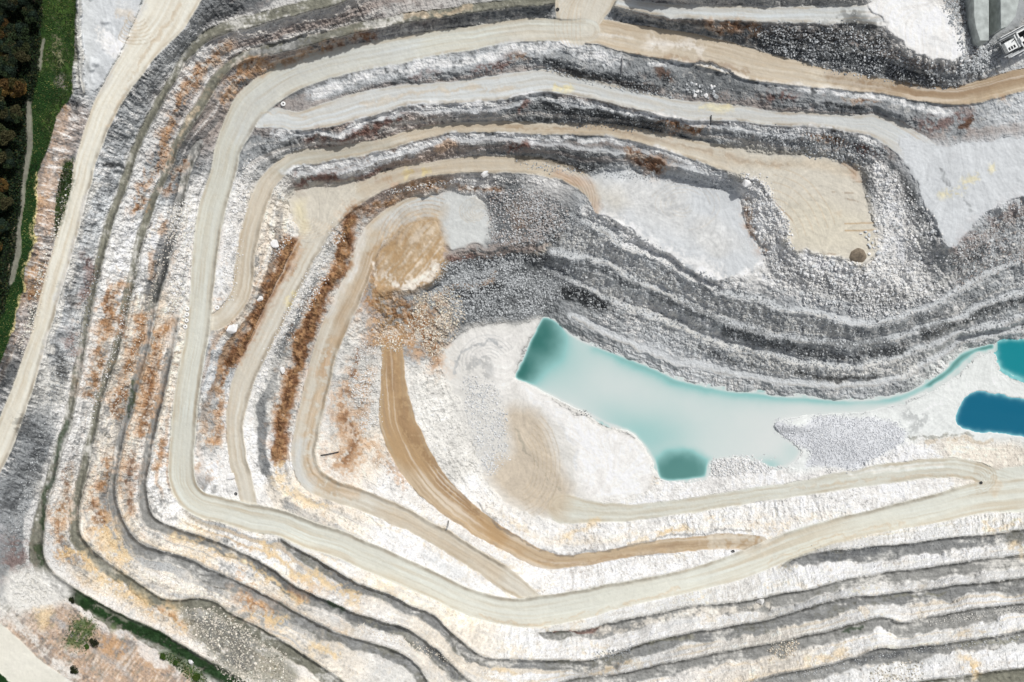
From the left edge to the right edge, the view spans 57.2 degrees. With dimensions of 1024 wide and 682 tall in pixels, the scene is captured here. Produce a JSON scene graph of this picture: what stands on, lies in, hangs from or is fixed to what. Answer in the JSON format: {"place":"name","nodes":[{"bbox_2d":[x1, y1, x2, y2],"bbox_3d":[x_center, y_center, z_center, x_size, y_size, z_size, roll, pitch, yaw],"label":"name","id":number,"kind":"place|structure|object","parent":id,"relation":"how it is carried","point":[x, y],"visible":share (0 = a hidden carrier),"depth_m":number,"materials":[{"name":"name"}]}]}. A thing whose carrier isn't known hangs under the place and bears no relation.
{"place":"outdoors","nodes":[
{"label":"outdoors","id":0,"kind":"place"},
{"bbox_2d":[0,0,43,317],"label":"woodland ground","id":1,"kind":"structure","parent":0,"point":[18,149],"depth_m":295.81,"materials":[{"name":"green plant"}]},
{"bbox_2d":[0,4,6,26],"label":"tree","id":2,"kind":"object","parent":1,"relation":"on","point":[2,12],"visible":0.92,"depth_m":289.27,"materials":[{"name":"green plant"}]},
{"bbox_2d":[0,148,6,163],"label":"tree","id":3,"kind":"object","parent":1,"relation":"on","point":[2,157],"visible":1,"depth_m":290.09,"materials":[{"name":"green plant"}]},
{"bbox_2d":[0,55,6,70],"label":"tree","id":4,"kind":"object","parent":1,"relation":"on","point":[3,66],"visible":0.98,"depth_m":289.43,"materials":[{"name":"green plant"}]},
{"bbox_2d":[0,178,8,191],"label":"tree","id":5,"kind":"object","parent":1,"relation":"on","point":[3,181],"visible":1,"depth_m":292.30,"materials":[{"name":"orange plant"}]},
{"bbox_2d":[0,18,8,38],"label":"tree","id":6,"kind":"object","parent":1,"relation":"on","point":[5,23],"visible":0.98,"depth_m":290.13,"materials":[{"name":"brown plant"}]},
{"bbox_2d":[0,218,9,233],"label":"tree","id":7,"kind":"object","parent":1,"relation":"on","point":[4,226],"visible":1,"depth_m":291.90,"materials":[{"name":"green plant"}]},
{"bbox_2d":[0,96,10,118],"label":"tree","id":8,"kind":"object","parent":1,"relation":"on","point":[4,111],"visible":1,"depth_m":289.35,"materials":[{"name":"green plant"}]},
{"bbox_2d":[0,192,13,210],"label":"tree","id":9,"kind":"object","parent":1,"relation":"on","point":[6,201],"visible":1,"depth_m":290.21,"materials":[{"name":"green plant"}]},
{"bbox_2d":[0,123,15,145],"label":"tree","id":10,"kind":"object","parent":1,"relation":"on","point":[6,135],"visible":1,"depth_m":289.11,"materials":[{"name":"green plant"}]},
{"bbox_2d":[0,32,15,53],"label":"tree","id":11,"kind":"object","parent":1,"relation":"on","point":[6,43],"visible":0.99,"depth_m":290.09,"materials":[{"name":"green plant"}]},
{"bbox_2d":[1,148,15,168],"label":"tree","id":12,"kind":"object","parent":1,"relation":"on","point":[9,162],"visible":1,"depth_m":291.03,"materials":[{"name":"green plant"}]},
{"bbox_2d":[0,0,17,10],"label":"tree","id":13,"kind":"object","parent":1,"relation":"on","point":[10,5],"visible":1,"depth_m":288.48,"materials":[{"name":"green plant"}]},
{"bbox_2d":[0,53,18,77],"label":"tree","id":14,"kind":"object","parent":1,"relation":"on","point":[10,68],"visible":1,"depth_m":289.22,"materials":[{"name":"green plant"}]},
{"bbox_2d":[3,104,22,122],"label":"tree","id":15,"kind":"object","parent":1,"relation":"on","point":[15,116],"visible":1,"depth_m":290.31,"materials":[{"name":"green plant"}]},
{"bbox_2d":[0,77,26,97],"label":"tree","id":16,"kind":"object","parent":1,"relation":"on","point":[18,87],"visible":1,"depth_m":290.00,"materials":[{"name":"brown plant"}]},
{"bbox_2d":[4,22,28,42],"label":"tree","id":17,"kind":"object","parent":1,"relation":"on","point":[19,31],"visible":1,"depth_m":289.84,"materials":[{"name":"green plant"}]},
{"bbox_2d":[11,40,30,61],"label":"tree","id":18,"kind":"object","parent":1,"relation":"on","point":[20,48],"visible":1,"depth_m":289.82,"materials":[{"name":"green plant"}]},
{"bbox_2d":[0,0,42,316],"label":"undergrowth","id":19,"kind":"object","parent":1,"relation":"on","point":[14,176],"visible":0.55,"depth_m":295.46,"materials":[{"name":"green plant"}]},
{"bbox_2d":[17,0,34,6],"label":"tree","id":20,"kind":"object","parent":1,"relation":"on","point":[21,3],"visible":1,"depth_m":289.97,"materials":[{"name":"green plant"}]},
{"bbox_2d":[21,3,38,23],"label":"tree","id":21,"kind":"object","parent":1,"relation":"on","point":[30,13],"visible":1,"depth_m":290.52,"materials":[{"name":"green plant"}]},
{"bbox_2d":[9,39,45,285],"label":"dirt path","id":22,"kind":"structure","parent":0,"point":[27,164],"depth_m":295.95,"materials":[{"name":"soil"}]},
{"bbox_2d":[0,0,201,681],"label":"rim road","id":23,"kind":"structure","parent":0,"point":[158,27],"depth_m":300.00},
{"bbox_2d":[0,0,1023,681],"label":"quarry rock face","id":24,"kind":"object","parent":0,"point":[120,656],"visible":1,"depth_m":328.33},
{"bbox_2d":[70,665,78,673],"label":"shrub","id":25,"kind":"object","parent":24,"relation":"on","point":[72,671],"visible":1,"depth_m":299.30,"materials":[{"name":"green plant"}]},
{"bbox_2d":[0,0,206,681],"bbox_3d":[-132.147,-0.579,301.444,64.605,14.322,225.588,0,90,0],"label":"grass","id":26,"kind":"structure","parent":24,"relation":"on","point":[63,191],"depth_m":295.90,"materials":[{"name":"green plant"}]},
{"bbox_2d":[89,638,98,647],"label":"shrub","id":27,"kind":"object","parent":26,"relation":"on","point":[94,642],"visible":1,"depth_m":303.64,"materials":[{"name":"green plant"}]},
{"bbox_2d":[192,673,200,680],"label":"shrub","id":28,"kind":"object","parent":26,"relation":"on","point":[196,677],"visible":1,"depth_m":306.28,"materials":[{"name":"green plant"}]},
{"bbox_2d":[227,473,234,479],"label":"boulder","id":29,"kind":"object","parent":24,"relation":"on","point":[230,476],"visible":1,"depth_m":333.43,"materials":[{"name":"white stone"}]},
{"bbox_2d":[226,324,237,333],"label":"boulder","id":30,"kind":"object","parent":24,"relation":"on","point":[231,329],"visible":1,"depth_m":327.20,"materials":[{"name":"white stone"}]},
{"bbox_2d":[270,239,278,248],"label":"boulder","id":31,"kind":"object","parent":24,"relation":"on","point":[274,244],"visible":1,"depth_m":330.38,"materials":[{"name":"white stone"}]},
{"bbox_2d":[0,0,1023,681],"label":"rubble","id":32,"kind":"object","parent":24,"relation":"on","point":[554,226],"visible":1,"depth_m":334.95,"materials":[{"name":"stone"}]},
{"bbox_2d":[742,180,750,186],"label":"boulder","id":33,"kind":"object","parent":24,"relation":"on","point":[746,183],"visible":1,"depth_m":327.59,"materials":[{"name":"white stone"}]},
{"bbox_2d":[756,596,763,604],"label":"boulder","id":34,"kind":"object","parent":24,"relation":"on","point":[760,601],"visible":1,"depth_m":337.07,"materials":[{"name":"white stone"}]},
{"bbox_2d":[996,25,1023,58],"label":"crusher","id":35,"kind":"object","parent":24,"relation":"on","point":[1012,44],"visible":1,"depth_m":310.20,"materials":[{"name":"grey metal"}]},
{"bbox_2d":[29,0,1023,681],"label":"quarry terraces","id":36,"kind":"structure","parent":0,"point":[159,640],"depth_m":320.16,"materials":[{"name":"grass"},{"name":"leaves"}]},
{"bbox_2d":[160,653,165,659],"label":"shrub","id":37,"kind":"object","parent":36,"relation":"on","point":[162,656],"visible":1,"depth_m":306.58,"materials":[{"name":"green plant"}]},
{"bbox_2d":[82,0,1023,519],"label":"quarry floor","id":38,"kind":"structure","parent":0,"point":[554,448],"depth_m":334.57,"materials":[{"name":"white stone"}]},
{"bbox_2d":[849,248,866,261],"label":"soil heap","id":39,"kind":"object","parent":38,"relation":"on","point":[858,255],"visible":1,"depth_m":326.79,"materials":[{"name":"brown soil"}]},
{"bbox_2d":[965,0,988,45],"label":"concrete wall","id":40,"kind":"structure","parent":38,"relation":"on","point":[977,15],"depth_m":306.00,"materials":[{"name":"grey concrete"}]},
{"bbox_2d":[989,0,1018,35],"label":"concrete wall","id":41,"kind":"structure","parent":38,"relation":"on","point":[1002,14],"depth_m":306.57,"materials":[{"name":"grey concrete"}]},
{"bbox_2d":[168,0,1023,627],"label":"haul road","id":42,"kind":"structure","parent":0,"point":[574,24],"depth_m":334.32,"materials":[{"name":"beige gravel"}]},
{"bbox_2d":[481,171,489,177],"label":"boulder","id":43,"kind":"object","parent":42,"relation":"on","point":[484,174],"visible":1,"depth_m":333.95,"materials":[{"name":"white stone"}]},
{"bbox_2d":[515,316,997,483],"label":"pond water","id":44,"kind":"structure","parent":0,"point":[681,429],"depth_m":357.00,"materials":[{"name":"teal liquid"}]},
{"bbox_2d":[515,321,1023,481],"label":"pond bed","id":45,"kind":"object","parent":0,"point":[774,425],"visible":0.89,"depth_m":356.91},
{"bbox_2d":[956,391,1023,436],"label":"blue pond water","id":46,"kind":"structure","parent":0,"point":[982,411],"depth_m":357.15,"materials":[{"name":"blue liquid"}]},
{"bbox_2d":[994,338,1023,382],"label":"settling pond water","id":47,"kind":"structure","parent":0,"point":[1009,353],"depth_m":357.15,"materials":[{"name":"teal liquid"}]}
]}

